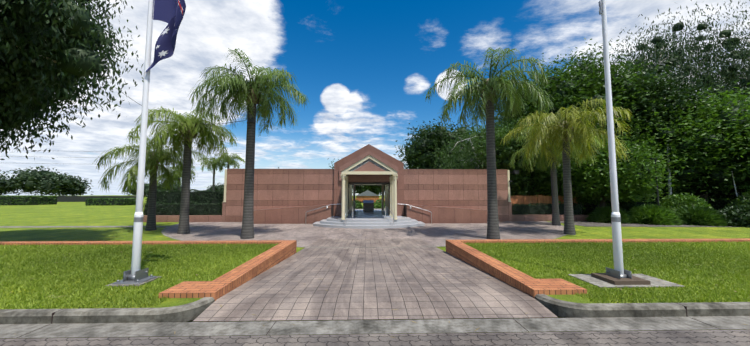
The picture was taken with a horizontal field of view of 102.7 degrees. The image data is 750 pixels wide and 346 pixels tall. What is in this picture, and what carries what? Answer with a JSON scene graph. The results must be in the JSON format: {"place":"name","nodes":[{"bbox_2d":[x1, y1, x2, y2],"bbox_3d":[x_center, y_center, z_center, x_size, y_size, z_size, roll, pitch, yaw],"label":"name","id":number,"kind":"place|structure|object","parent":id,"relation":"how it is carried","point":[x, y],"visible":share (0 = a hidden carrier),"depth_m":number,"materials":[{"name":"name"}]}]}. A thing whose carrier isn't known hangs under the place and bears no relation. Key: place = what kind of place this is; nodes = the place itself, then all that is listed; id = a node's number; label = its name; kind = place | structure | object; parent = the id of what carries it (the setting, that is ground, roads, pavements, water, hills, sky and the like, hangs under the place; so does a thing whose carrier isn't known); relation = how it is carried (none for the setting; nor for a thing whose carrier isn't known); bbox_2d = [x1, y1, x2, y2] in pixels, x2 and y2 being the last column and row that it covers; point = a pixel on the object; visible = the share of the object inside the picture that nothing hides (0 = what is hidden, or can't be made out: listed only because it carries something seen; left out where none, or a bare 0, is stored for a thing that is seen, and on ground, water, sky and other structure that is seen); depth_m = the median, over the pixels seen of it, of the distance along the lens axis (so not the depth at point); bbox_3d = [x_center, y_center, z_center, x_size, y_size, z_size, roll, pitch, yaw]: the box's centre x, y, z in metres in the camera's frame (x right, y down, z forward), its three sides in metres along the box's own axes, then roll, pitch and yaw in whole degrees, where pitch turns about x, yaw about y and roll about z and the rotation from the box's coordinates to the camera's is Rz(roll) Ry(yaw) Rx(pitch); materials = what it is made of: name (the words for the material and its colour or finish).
{"place":"outdoors","nodes":[
{"label":"outdoors","id":0,"kind":"place"},
{"bbox_2d":[0,176,16,193],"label":"tree","id":1,"kind":"object","parent":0,"point":[2,183],"visible":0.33,"depth_m":110.22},
{"bbox_2d":[14,170,60,192],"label":"tree","id":2,"kind":"object","parent":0,"point":[27,184],"visible":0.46,"depth_m":108.49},
{"bbox_2d":[0,0,108,128],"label":"tree","id":3,"kind":"object","parent":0,"point":[86,65],"visible":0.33,"depth_m":10.67,"materials":[{"name":"plant"}]},
{"bbox_2d":[41,176,83,193],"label":"tree","id":4,"kind":"object","parent":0,"point":[65,183],"visible":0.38,"depth_m":106.24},
{"bbox_2d":[0,0,143,159],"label":"tree","id":5,"kind":"object","parent":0,"point":[69,91],"depth_m":10.73,"materials":[{"name":"plant"}]},
{"bbox_2d":[0,226,195,227],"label":"side path","id":6,"kind":"structure","parent":0,"point":[72,226],"depth_m":19.11,"materials":[{"name":"concrete"}]},
{"bbox_2d":[17,150,241,164],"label":"wires","id":7,"kind":"object","parent":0,"point":[85,157],"visible":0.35,"depth_m":65.51,"materials":[{"name":"black metal"}]},
{"bbox_2d":[0,244,268,338],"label":"lawn","id":8,"kind":"structure","parent":0,"point":[170,302],"depth_m":4.62,"materials":[{"name":"green plant"}]},
{"bbox_2d":[0,240,296,321],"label":"brick edging","id":9,"kind":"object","parent":8,"relation":"on","point":[231,280],"depth_m":6.21,"materials":[{"name":"brick"}]},
{"bbox_2d":[129,183,148,194],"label":"tree","id":10,"kind":"object","parent":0,"point":[146,185],"visible":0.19,"depth_m":209.67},
{"bbox_2d":[157,183,181,189],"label":"tree","id":11,"kind":"object","parent":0,"point":[174,187],"visible":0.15,"depth_m":191.71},
{"bbox_2d":[115,87,253,123],"bbox_3d":[-10.333,-3.669,15.788,9.809,2.800,0.313,-1,-4,19],"label":"wire","id":12,"kind":"object","parent":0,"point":[250,119],"visible":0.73,"depth_m":14.70,"materials":[{"name":"black metal"}]},
{"bbox_2d":[165,221,563,246],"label":"plaza paving","id":13,"kind":"structure","parent":0,"point":[433,234],"depth_m":16.10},
{"bbox_2d":[126,106,236,233],"bbox_3d":[-10.221,-0.080,15.949,5.036,6.863,5.068,0,-4,-2],"label":"palm","id":14,"kind":"object","parent":13,"relation":"on","point":[179,143],"depth_m":15.63,"materials":[{"name":"plant"}]},
{"bbox_2d":[131,110,232,148],"bbox_3d":[-10.237,-2.201,16.147,4.416,2.370,4.511,0,-4,-2],"label":"palm rachis","id":15,"kind":"object","parent":14,"relation":"attached to","point":[184,127],"visible":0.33,"depth_m":15.69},
{"bbox_2d":[189,48,308,238],"bbox_3d":[-5.879,-1.030,14.384,5.504,8.589,5.693,0,-4,-2],"label":"palm","id":16,"kind":"object","parent":13,"relation":"on","point":[263,107],"depth_m":13.95,"materials":[{"name":"plant"}]},
{"bbox_2d":[197,51,300,125],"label":"fronds","id":17,"kind":"object","parent":16,"relation":"attached to","point":[249,87],"visible":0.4,"depth_m":14.16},
{"bbox_2d":[161,221,566,247],"bbox_3d":[-0.506,3.715,24.234,27.320,0.139,27.320,0,-4,-2],"label":"plaza edging","id":18,"kind":"object","parent":13,"relation":"on","point":[163,232],"visible":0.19,"depth_m":10.96,"materials":[{"name":"concrete"}]},
{"bbox_2d":[334,144,403,215],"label":"entrance portico","id":19,"kind":"structure","parent":13,"relation":"on","point":[352,156],"depth_m":22.73,"materials":[{"name":"brick"}]},
{"bbox_2d":[348,182,389,215],"bbox_3d":[-0.459,1.960,22.629,3.144,2.512,0.160,0,-4,-2],"label":"door frame","id":20,"kind":"object","parent":19,"relation":"attached to","point":[368,183],"visible":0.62,"depth_m":22.62,"materials":[{"name":"black metal"}]},
{"bbox_2d":[313,217,424,228],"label":"entrance steps","id":21,"kind":"structure","parent":13,"relation":"on","point":[366,222],"depth_m":18.80,"materials":[{"name":"grey stone"}]},
{"bbox_2d":[333,210,404,216],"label":"porch floor","id":22,"kind":"structure","parent":13,"relation":"on","point":[361,213],"depth_m":24.03,"materials":[{"name":"grey"}]},
{"bbox_2d":[363,203,373,211],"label":"memorial block","id":23,"kind":"structure","parent":22,"relation":"on","point":[368,207],"depth_m":27.98,"materials":[{"name":"black stone"}]},
{"bbox_2d":[363,200,373,202],"bbox_3d":[-0.614,2.703,28.368,1.000,0.270,0.700,0,-4,-2],"label":"memorial block plaque","id":24,"kind":"object","parent":23,"relation":"on","point":[368,201],"visible":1,"depth_m":28.38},
{"bbox_2d":[341,155,397,219],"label":"portico columns","id":25,"kind":"structure","parent":22,"relation":"on","point":[392,173],"depth_m":19.18,"materials":[{"name":"paint"}]},
{"bbox_2d":[339,151,398,180],"bbox_3d":[-0.455,-0.549,22.653,4.440,2.260,0.180,0,-4,-2],"label":"gable hood","id":26,"kind":"object","parent":25,"relation":"on","point":[366,177],"visible":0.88,"depth_m":22.52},
{"bbox_2d":[349,158,389,170],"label":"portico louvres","id":27,"kind":"object","parent":26,"relation":"in","point":[375,163],"visible":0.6,"depth_m":19.22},
{"bbox_2d":[306,204,431,225],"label":"handrails","id":28,"kind":"object","parent":13,"relation":"on","point":[385,212],"visible":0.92,"depth_m":20.94,"materials":[{"name":"silver metal"}]},
{"bbox_2d":[254,204,486,223],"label":"ramp parapet panels","id":29,"kind":"object","parent":13,"relation":"on","point":[289,215],"visible":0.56,"depth_m":21.24,"materials":[{"name":"brick"}]},
{"bbox_2d":[254,205,486,216],"bbox_3d":[-0.443,2.980,21.932,16.800,1.375,1.500,0,-4,-2],"label":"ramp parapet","id":30,"kind":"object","parent":13,"relation":"on","point":[332,210],"visible":0.18,"depth_m":21.43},
{"bbox_2d":[193,239,556,320],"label":"path paving","id":31,"kind":"structure","parent":13,"relation":"on","point":[361,283],"depth_m":4.94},
{"bbox_2d":[423,47,553,238],"bbox_3d":[5.366,-1.000,14.094,5.915,8.490,5.449,0,-4,-2],"label":"palm","id":32,"kind":"object","parent":13,"relation":"on","point":[508,104],"depth_m":13.75,"materials":[{"name":"plant"}]},
{"bbox_2d":[427,50,545,113],"bbox_3d":[5.360,-3.731,14.284,5.422,2.873,5.094,0,-4,-2],"label":"palm rachis","id":33,"kind":"object","parent":32,"relation":"attached to","point":[493,81],"visible":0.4,"depth_m":13.90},
{"bbox_2d":[508,125,606,225],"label":"palm","id":34,"kind":"object","parent":13,"relation":"on","point":[542,162],"depth_m":20.02,"materials":[{"name":"plant"}]},
{"bbox_2d":[514,130,599,164],"bbox_3d":[12.081,-1.653,20.523,5.015,2.668,5.292,0,-4,-2],"label":"palm rachis","id":35,"kind":"object","parent":34,"relation":"attached to","point":[547,149],"visible":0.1,"depth_m":19.82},
{"bbox_2d":[500,97,631,234],"bbox_3d":[9.890,-0.155,15.708,5.827,6.975,5.845,0,-4,-2],"label":"palm","id":36,"kind":"object","parent":13,"relation":"on","point":[543,136],"depth_m":15.28,"materials":[{"name":"plant"}]},
{"bbox_2d":[508,99,624,161],"bbox_3d":[9.840,-2.098,15.809,5.233,2.794,5.473,0,-4,-2],"label":"palm rachis","id":37,"kind":"object","parent":36,"relation":"attached to","point":[559,125],"visible":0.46,"depth_m":15.39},
{"bbox_2d":[355,187,378,193],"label":"tree","id":38,"kind":"object","parent":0,"point":[369,190],"visible":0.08,"depth_m":146.37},
{"bbox_2d":[354,162,384,170],"bbox_3d":[-0.364,-0.420,19.225,2.149,0.640,0.040,0,-4,-2],"label":"pediment","id":39,"kind":"object","parent":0,"point":[369,166],"visible":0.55,"depth_m":19.20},
{"bbox_2d":[352,159,387,170],"bbox_3d":[-0.364,-0.522,19.268,2.855,0.850,0.030,0,-4,-2],"label":"portico louvre","id":40,"kind":"object","parent":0,"point":[367,162],"depth_m":19.26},
{"bbox_2d":[0,329,749,345],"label":"road","id":41,"kind":"structure","parent":0,"point":[740,337],"depth_m":3.31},
{"bbox_2d":[0,195,749,335],"bbox_3d":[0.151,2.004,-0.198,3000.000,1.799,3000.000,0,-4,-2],"label":"ground","id":42,"kind":"structure","parent":0,"point":[69,214],"depth_m":18.09,"materials":[{"name":"green plant"}]},
{"bbox_2d":[0,170,22,195],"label":"tree","id":43,"kind":"object","parent":42,"relation":"on","point":[4,178],"depth_m":110.43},
{"bbox_2d":[0,195,57,204],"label":"hedge","id":44,"kind":"object","parent":42,"relation":"on","point":[28,199],"depth_m":58.55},
{"bbox_2d":[5,166,71,195],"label":"tree","id":45,"kind":"object","parent":42,"relation":"on","point":[35,173],"depth_m":108.93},
{"bbox_2d":[27,174,92,195],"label":"tree","id":46,"kind":"object","parent":42,"relation":"on","point":[58,181],"depth_m":106.59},
{"bbox_2d":[57,196,135,201],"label":"hedge","id":47,"kind":"object","parent":42,"relation":"on","point":[71,198],"visible":0.44,"depth_m":92.21,"materials":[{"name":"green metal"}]},
{"bbox_2d":[0,297,214,323],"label":"kerb","id":48,"kind":"structure","parent":42,"relation":"on","point":[188,311],"depth_m":3.78,"materials":[{"name":"concrete"}]},
{"bbox_2d":[85,197,135,205],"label":"hedge","id":49,"kind":"object","parent":42,"relation":"on","point":[107,204],"depth_m":56.43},
{"bbox_2d":[118,180,148,196],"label":"tree","id":50,"kind":"object","parent":42,"relation":"on","point":[135,191],"visible":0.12,"depth_m":208.54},
{"bbox_2d":[95,136,210,230],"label":"palm","id":51,"kind":"object","parent":42,"relation":"on","point":[149,166],"depth_m":16.99,"materials":[{"name":"plant"}]},
{"bbox_2d":[99,137,197,186],"bbox_3d":[-12.782,-0.439,17.655,4.567,2.769,4.761,0,-4,-2],"label":"palm rachis","id":52,"kind":"object","parent":51,"relation":"attached to","point":[155,159],"visible":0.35,"depth_m":16.81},
{"bbox_2d":[157,173,181,190],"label":"tree","id":53,"kind":"object","parent":42,"relation":"on","point":[177,180],"depth_m":50.42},
{"bbox_2d":[168,166,194,189],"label":"palm","id":54,"kind":"object","parent":42,"relation":"on","point":[171,173],"depth_m":50.64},
{"bbox_2d":[143,201,221,214],"bbox_3d":[-14.709,2.776,23.252,6.110,1.170,1.020,0,-4,-2],"label":"hedge","id":55,"kind":"object","parent":42,"relation":"on","point":[195,208],"depth_m":22.98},
{"bbox_2d":[145,189,223,203],"bbox_3d":[-14.856,2.353,24.334,6.744,2.184,1.525,0,-4,-2],"label":"hedge","id":56,"kind":"object","parent":42,"relation":"on","point":[192,194],"depth_m":23.83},
{"bbox_2d":[197,157,226,190],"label":"palm","id":57,"kind":"object","parent":42,"relation":"on","point":[218,163],"depth_m":50.58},
{"bbox_2d":[204,183,223,190],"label":"tree","id":58,"kind":"object","parent":42,"relation":"on","point":[210,188],"visible":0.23,"depth_m":201.53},
{"bbox_2d":[213,152,244,168],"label":"palm","id":59,"kind":"object","parent":42,"relation":"on","point":[233,161],"depth_m":50.74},
{"bbox_2d":[328,158,371,192],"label":"tree","id":60,"kind":"object","parent":42,"relation":"on","point":[352,186],"visible":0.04,"depth_m":118.43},
{"bbox_2d":[355,203,362,208],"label":"shrub","id":61,"kind":"object","parent":42,"relation":"on","point":[357,205],"depth_m":43.18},
{"bbox_2d":[352,190,384,202],"bbox_3d":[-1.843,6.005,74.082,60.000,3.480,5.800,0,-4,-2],"label":"pavilion","id":62,"kind":"structure","parent":42,"relation":"on","point":[367,195],"depth_m":71.36,"materials":[{"name":"brick"}]},
{"bbox_2d":[359,185,384,194],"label":"tree","id":63,"kind":"object","parent":42,"relation":"on","point":[366,186],"visible":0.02,"depth_m":108.72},
{"bbox_2d":[0,241,749,308],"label":"lawn","id":64,"kind":"structure","parent":42,"relation":"on","point":[16,255],"depth_m":6.12,"materials":[{"name":"green plant"}]},
{"bbox_2d":[0,316,749,337],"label":"gutter strip","id":65,"kind":"object","parent":42,"relation":"on","point":[62,330],"visible":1,"depth_m":3.66,"materials":[{"name":"concrete"}]},
{"bbox_2d":[17,302,718,337],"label":"kerb joints","id":66,"kind":"object","parent":65,"relation":"on","point":[275,321],"visible":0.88,"depth_m":3.75,"materials":[{"name":"black"}]},
{"bbox_2d":[374,203,381,208],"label":"shrub","id":67,"kind":"object","parent":42,"relation":"on","point":[379,205],"depth_m":44.30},
{"bbox_2d":[208,169,576,220],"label":"building wall","id":68,"kind":"structure","parent":42,"relation":"on","point":[257,184],"depth_m":22.89,"materials":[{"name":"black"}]},
{"bbox_2d":[143,169,588,221],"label":"granite wall panels","id":69,"kind":"object","parent":68,"relation":"attached to","point":[474,181],"visible":0.75,"depth_m":22.78,"materials":[{"name":"stone"}]},
{"bbox_2d":[223,169,510,201],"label":"wall pillars","id":70,"kind":"structure","parent":68,"relation":"attached to","point":[225,179],"depth_m":22.60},
{"bbox_2d":[394,117,479,168],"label":"tree","id":71,"kind":"object","parent":42,"relation":"on","point":[426,130],"depth_m":48.33,"materials":[{"name":"plant"}]},
{"bbox_2d":[432,117,519,168],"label":"tree","id":72,"kind":"object","parent":42,"relation":"on","point":[467,151],"depth_m":32.58,"materials":[{"name":"plant"}]},
{"bbox_2d":[449,126,545,193],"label":"tree","id":73,"kind":"object","parent":42,"relation":"on","point":[484,165],"visible":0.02,"depth_m":41.22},
{"bbox_2d":[511,189,550,195],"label":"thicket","id":74,"kind":"object","parent":42,"relation":"on","point":[533,193],"depth_m":50.64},
{"bbox_2d":[470,113,615,195],"bbox_3d":[14.673,-0.501,27.871,10.364,9.389,10.266,0,-4,-2],"label":"tree","id":75,"kind":"object","parent":42,"relation":"on","point":[507,153],"depth_m":26.21,"materials":[{"name":"plant"}]},
{"bbox_2d":[510,195,577,204],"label":"garden brick wall","id":76,"kind":"structure","parent":42,"relation":"on","point":[535,199],"depth_m":25.10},
{"bbox_2d":[512,203,583,214],"bbox_3d":[13.563,2.895,24.066,6.018,1.056,1.104,0,-4,-2],"label":"hedge","id":77,"kind":"object","parent":42,"relation":"on","point":[530,211],"depth_m":23.71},
{"bbox_2d":[480,38,678,162],"bbox_3d":[21.240,-4.240,33.407,16.824,17.657,17.153,0,-4,-2],"label":"tree","id":78,"kind":"object","parent":42,"relation":"on","point":[580,94],"depth_m":29.08,"materials":[{"name":"plant"}]},
{"bbox_2d":[542,132,690,209],"bbox_3d":[18.370,0.439,24.390,8.834,7.004,9.121,0,-4,-2],"label":"tree","id":79,"kind":"object","parent":42,"relation":"on","point":[646,185],"depth_m":22.16,"materials":[{"name":"plant"}]},
{"bbox_2d":[606,199,638,211],"bbox_3d":[19.979,2.987,24.311,3.302,1.930,3.346,0,-4,-2],"label":"shrub","id":80,"kind":"object","parent":42,"relation":"on","point":[625,205],"depth_m":23.71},
{"bbox_2d":[535,294,749,317],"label":"kerb","id":81,"kind":"structure","parent":42,"relation":"on","point":[561,308],"depth_m":3.98,"materials":[{"name":"concrete"}]},
{"bbox_2d":[560,221,732,226],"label":"footpath","id":82,"kind":"structure","parent":42,"relation":"on","point":[590,224],"depth_m":19.74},
{"bbox_2d":[585,205,633,223],"bbox_3d":[17.380,3.125,22.268,3.023,1.540,3.002,0,-4,-2],"label":"shrub","id":83,"kind":"object","parent":82,"relation":"on","point":[601,215],"visible":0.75,"depth_m":21.74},
{"bbox_2d":[649,158,658,205],"bbox_3d":[19.851,1.237,21.241,0.410,4.650,0.160,0,-4,-2],"label":"lamp post","id":84,"kind":"object","parent":82,"relation":"on","point":[657,192],"visible":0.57,"depth_m":21.25,"materials":[{"name":"black metal"}]},
{"bbox_2d":[727,191,749,206],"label":"shrub","id":85,"kind":"object","parent":82,"relation":"on","point":[745,197],"visible":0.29,"depth_m":22.60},
{"bbox_2d":[627,203,682,224],"bbox_3d":[19.580,2.919,21.347,3.439,1.748,3.396,0,-4,-2],"label":"shrub","id":86,"kind":"object","parent":42,"relation":"on","point":[653,213],"depth_m":20.58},
{"bbox_2d":[560,178,749,215],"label":"shrubs","id":87,"kind":"object","parent":42,"relation":"on","point":[665,194],"depth_m":28.19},
{"bbox_2d":[588,68,730,157],"bbox_3d":[27.114,-2.784,31.060,10.403,14.410,11.279,0,-4,-2],"label":"tree","id":88,"kind":"object","parent":42,"relation":"on","point":[659,105],"depth_m":27.97,"materials":[{"name":"plant"}]},
{"bbox_2d":[581,144,748,214],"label":"tree trunks","id":89,"kind":"object","parent":42,"relation":"on","point":[670,190],"visible":0.23,"depth_m":25.67,"materials":[{"name":"white plant"}]},
{"bbox_2d":[595,0,749,110],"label":"tree","id":90,"kind":"object","parent":42,"relation":"on","point":[679,68],"depth_m":36.34,"materials":[{"name":"plant"}]},
{"bbox_2d":[619,80,749,205],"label":"tree","id":91,"kind":"object","parent":42,"relation":"on","point":[740,144],"depth_m":24.76,"materials":[{"name":"plant"}]},
{"bbox_2d":[655,192,715,210],"bbox_3d":[23.556,2.632,22.904,3.703,2.389,3.730,0,-4,-2],"label":"shrub","id":92,"kind":"object","parent":42,"relation":"on","point":[672,201],"depth_m":22.50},
{"bbox_2d":[672,205,730,226],"bbox_3d":[22.132,2.949,20.668,3.393,1.620,3.471,0,-4,-2],"label":"shrub","id":93,"kind":"object","parent":42,"relation":"on","point":[706,216],"depth_m":19.90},
{"bbox_2d":[667,0,749,110],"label":"tree","id":94,"kind":"object","parent":42,"relation":"on","point":[741,56],"depth_m":33.72,"materials":[{"name":"plant"}]},
{"bbox_2d":[718,205,749,227],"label":"shrub","id":95,"kind":"object","parent":42,"relation":"on","point":[735,212],"depth_m":19.27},
{"bbox_2d":[0,237,749,252],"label":"brick edging","id":96,"kind":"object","parent":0,"point":[298,249],"depth_m":13.59,"materials":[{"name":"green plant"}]},
{"bbox_2d":[2,242,749,335],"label":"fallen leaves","id":97,"kind":"object","parent":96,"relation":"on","point":[395,274],"visible":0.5,"depth_m":4.83,"materials":[{"name":"brown plant"}]},
{"bbox_2d":[0,0,749,195],"label":"sky","id":98,"kind":"structure","parent":0,"point":[364,69],"materials":[{"name":"blue"}]},
{"bbox_2d":[368,185,384,190],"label":"tree","id":99,"kind":"object","parent":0,"point":[372,189],"visible":0.12,"depth_m":109.45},
{"bbox_2d":[405,127,469,168],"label":"tree","id":100,"kind":"object","parent":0,"point":[421,158],"visible":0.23,"depth_m":48.25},
{"bbox_2d":[448,128,497,168],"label":"tree","id":101,"kind":"object","parent":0,"point":[450,153],"visible":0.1,"depth_m":32.83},
{"bbox_2d":[509,170,518,181],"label":"floodlight","id":102,"kind":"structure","parent":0,"point":[515,172],"depth_m":22.97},
{"bbox_2d":[495,135,561,188],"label":"tree","id":103,"kind":"object","parent":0,"point":[526,171],"visible":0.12,"depth_m":26.23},
{"bbox_2d":[508,62,635,141],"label":"tree","id":104,"kind":"object","parent":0,"point":[561,93],"visible":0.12,"depth_m":29.74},
{"bbox_2d":[562,145,654,197],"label":"tree","id":105,"kind":"object","parent":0,"point":[639,173],"visible":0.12,"depth_m":22.35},
{"bbox_2d":[476,242,749,331],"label":"lawn","id":106,"kind":"structure","parent":0,"point":[574,298],"depth_m":4.83,"materials":[{"name":"green plant"}]},
{"bbox_2d":[105,274,683,287],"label":"flagpole pads","id":107,"kind":"object","parent":106,"relation":"on","point":[590,279],"visible":0.21,"depth_m":5.05,"materials":[{"name":"concrete"}]},
{"bbox_2d":[112,0,155,283],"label":"flagpole","id":108,"kind":"object","parent":107,"relation":"on","point":[135,274],"visible":0.98,"depth_m":5.24,"materials":[{"name":"metal"}]},
{"bbox_2d":[143,7,153,189],"bbox_3d":[-4.062,-2.274,5.450,0.013,5.500,0.007,0,-4,-2],"label":"flag halyard","id":109,"kind":"object","parent":108,"relation":"attached to","point":[148,100],"visible":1,"depth_m":5.38,"materials":[{"name":"white"}]},
{"bbox_2d":[146,0,185,71],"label":"flag cloth","id":110,"kind":"object","parent":108,"relation":"attached to","point":[169,12],"visible":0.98,"depth_m":5.42,"materials":[{"name":"blue"}]},
{"bbox_2d":[155,26,174,57],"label":"flag stars","id":111,"kind":"object","parent":110,"relation":"attached to","point":[163,53],"visible":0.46,"depth_m":5.35,"materials":[{"name":"white"}]},
{"bbox_2d":[176,0,182,19],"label":"cross","id":112,"kind":"object","parent":110,"relation":"attached to","point":[179,4],"visible":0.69,"depth_m":5.41,"materials":[{"name":"white"}]},
{"bbox_2d":[598,0,637,279],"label":"flagpole","id":113,"kind":"object","parent":107,"relation":"on","point":[618,271],"visible":0.88,"depth_m":5.29,"materials":[{"name":"metal"}]},
{"bbox_2d":[591,273,650,284],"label":"flagpole plinth","id":114,"kind":"structure","parent":107,"relation":"on","point":[621,281],"depth_m":5.00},
{"bbox_2d":[446,238,749,317],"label":"brick edging","id":115,"kind":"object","parent":106,"relation":"on","point":[508,274],"depth_m":6.43,"materials":[{"name":"brick"}]},
{"bbox_2d":[596,86,696,139],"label":"tree","id":116,"kind":"object","parent":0,"point":[669,108],"visible":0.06,"depth_m":27.99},
{"bbox_2d":[625,101,749,184],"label":"tree","id":117,"kind":"object","parent":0,"point":[715,175],"visible":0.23,"depth_m":24.99,"materials":[{"name":"plant"}]},
{"bbox_2d":[627,22,749,101],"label":"tree","id":118,"kind":"object","parent":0,"point":[658,40],"visible":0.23,"depth_m":36.65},
{"bbox_2d":[706,30,748,99],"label":"tree","id":119,"kind":"object","parent":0,"point":[723,32],"visible":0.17,"depth_m":34.47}
]}

